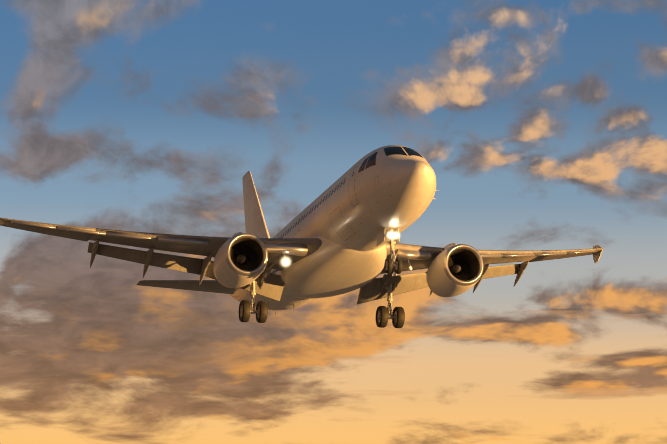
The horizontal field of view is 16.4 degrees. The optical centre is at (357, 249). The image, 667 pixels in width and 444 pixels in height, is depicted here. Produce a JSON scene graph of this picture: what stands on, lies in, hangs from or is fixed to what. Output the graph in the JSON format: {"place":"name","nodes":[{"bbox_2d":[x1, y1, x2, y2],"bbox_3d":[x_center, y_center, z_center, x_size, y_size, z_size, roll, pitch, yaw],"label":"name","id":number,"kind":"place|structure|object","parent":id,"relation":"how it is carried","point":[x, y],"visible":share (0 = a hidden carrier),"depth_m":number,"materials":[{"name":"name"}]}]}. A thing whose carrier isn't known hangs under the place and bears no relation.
{"place":"outdoors","nodes":[
{"label":"outdoors","id":0,"kind":"place"},
{"bbox_2d":[241,229,396,318],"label":"landing gear struts","id":1,"kind":"object","parent":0,"point":[391,242],"visible":0.54,"depth_m":122.77,"materials":[{"name":"white metal"}]},
{"bbox_2d":[240,261,397,322],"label":"wheel rims","id":2,"kind":"object","parent":1,"relation":"attached to","point":[378,314],"visible":0.27,"depth_m":122.90,"materials":[{"name":"grey metal"}]},
{"bbox_2d":[239,258,404,327],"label":"tires","id":3,"kind":"object","parent":2,"relation":"attached to","point":[262,318],"visible":1,"depth_m":122.48,"materials":[{"name":"black rubber"}]},
{"bbox_2d":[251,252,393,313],"bbox_3d":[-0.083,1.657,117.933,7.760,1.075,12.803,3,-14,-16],"label":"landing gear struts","id":4,"kind":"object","parent":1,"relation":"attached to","point":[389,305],"visible":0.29,"depth_m":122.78,"materials":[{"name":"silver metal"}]},
{"bbox_2d":[248,229,399,291],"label":"landing gear doors","id":5,"kind":"structure","parent":1,"relation":"attached to","point":[380,237],"depth_m":112.85,"materials":[{"name":"white metal"}]},
{"bbox_2d":[230,145,435,310],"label":"fuselage","id":6,"kind":"object","parent":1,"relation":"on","point":[410,189],"visible":0.71,"depth_m":112.21,"materials":[{"name":"white paint"}]},
{"bbox_2d":[0,218,321,270],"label":"wing","id":7,"kind":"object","parent":6,"relation":"attached to","point":[214,245],"visible":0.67,"depth_m":120.79,"materials":[{"name":"grey paint"}]},
{"bbox_2d":[11,220,307,255],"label":"slats","id":8,"kind":"object","parent":7,"relation":"attached to","point":[293,249],"visible":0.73,"depth_m":119.39,"materials":[{"name":"silver metal"}]},
{"bbox_2d":[90,240,273,288],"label":"flap track fairings","id":9,"kind":"object","parent":7,"relation":"attached to","point":[206,262],"visible":1,"depth_m":122.14,"materials":[{"name":"grey paint"}]},
{"bbox_2d":[88,242,284,300],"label":"wing flaps","id":10,"kind":"object","parent":9,"relation":"attached to","point":[272,286],"visible":0.52,"depth_m":122.62,"materials":[{"name":"grey paint"}]},
{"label":"starboard pylon","id":11,"kind":"object","parent":7,"relation":"attached to","visible":0},
{"bbox_2d":[213,233,267,287],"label":"nacelle","id":12,"kind":"object","parent":11,"relation":"attached to","point":[228,273],"visible":0.92,"depth_m":116.61,"materials":[{"name":"white paint"}]},
{"bbox_2d":[230,245,255,270],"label":"fan","id":13,"kind":"object","parent":12,"relation":"on","point":[243,257],"visible":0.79,"depth_m":117.47,"materials":[{"name":"black metal"}]},
{"bbox_2d":[137,280,234,293],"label":"horizontal stabilizer","id":14,"kind":"object","parent":6,"relation":"attached to","point":[214,286],"visible":0.77,"depth_m":138.87,"materials":[{"name":"grey paint"}]},
{"bbox_2d":[242,171,269,237],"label":"vertical stabilizer","id":15,"kind":"object","parent":6,"relation":"on","point":[255,223],"visible":0.62,"depth_m":139.27,"materials":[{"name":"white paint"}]},
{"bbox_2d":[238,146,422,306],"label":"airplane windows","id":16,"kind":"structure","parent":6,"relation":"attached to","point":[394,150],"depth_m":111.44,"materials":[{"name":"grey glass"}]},
{"bbox_2d":[276,236,386,298],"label":"belly fairing","id":17,"kind":"object","parent":6,"relation":"attached to","point":[327,268],"visible":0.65,"depth_m":120.09,"materials":[{"name":"white paint"}]},
{"bbox_2d":[380,243,602,273],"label":"wing","id":18,"kind":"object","parent":6,"relation":"attached to","point":[424,263],"visible":0.38,"depth_m":125.26,"materials":[{"name":"grey paint"}]},
{"bbox_2d":[357,264,523,303],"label":"wing flaps","id":19,"kind":"object","parent":18,"relation":"attached to","point":[405,283],"visible":0.56,"depth_m":125.42,"materials":[{"name":"grey paint"}]},
{"bbox_2d":[444,243,456,248],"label":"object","id":20,"kind":"object","parent":18,"relation":"attached to","point":[448,245],"visible":0.08,"depth_m":121.38,"materials":[{"name":"white paint"}]},
{"bbox_2d":[379,261,528,296],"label":"flap track fairings","id":21,"kind":"object","parent":18,"relation":"attached to","point":[386,278],"visible":0.73,"depth_m":127.45,"materials":[{"name":"grey paint"}]},
{"bbox_2d":[426,244,483,296],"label":"nacelle","id":22,"kind":"object","parent":18,"relation":"attached to","point":[442,280],"visible":0.92,"depth_m":119.91,"materials":[{"name":"white paint"}]},
{"bbox_2d":[448,255,470,280],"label":"engine fan","id":23,"kind":"object","parent":22,"relation":"on","point":[459,267],"visible":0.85,"depth_m":120.73,"materials":[{"name":"black metal"}]},
{"bbox_2d":[395,249,595,259],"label":"slats","id":24,"kind":"object","parent":18,"relation":"attached to","point":[404,254],"visible":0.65,"depth_m":124.16,"materials":[{"name":"silver metal"}]},
{"bbox_2d":[593,245,603,263],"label":"wing fence","id":25,"kind":"object","parent":18,"relation":"attached to","point":[596,256],"visible":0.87,"depth_m":131.87,"materials":[{"name":"white metal"}]},
{"bbox_2d":[283,233,412,269],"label":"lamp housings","id":26,"kind":"object","parent":1,"relation":"attached to","point":[410,267],"visible":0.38,"depth_m":118.50,"materials":[{"name":"white metal"}]},
{"bbox_2d":[284,233,396,263],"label":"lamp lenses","id":27,"kind":"object","parent":26,"relation":"attached to","point":[286,261],"depth_m":112.22,"materials":[{"name":"beige glass"}]},
{"bbox_2d":[0,0,666,443],"label":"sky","id":28,"kind":"structure","parent":0,"point":[539,124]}
]}

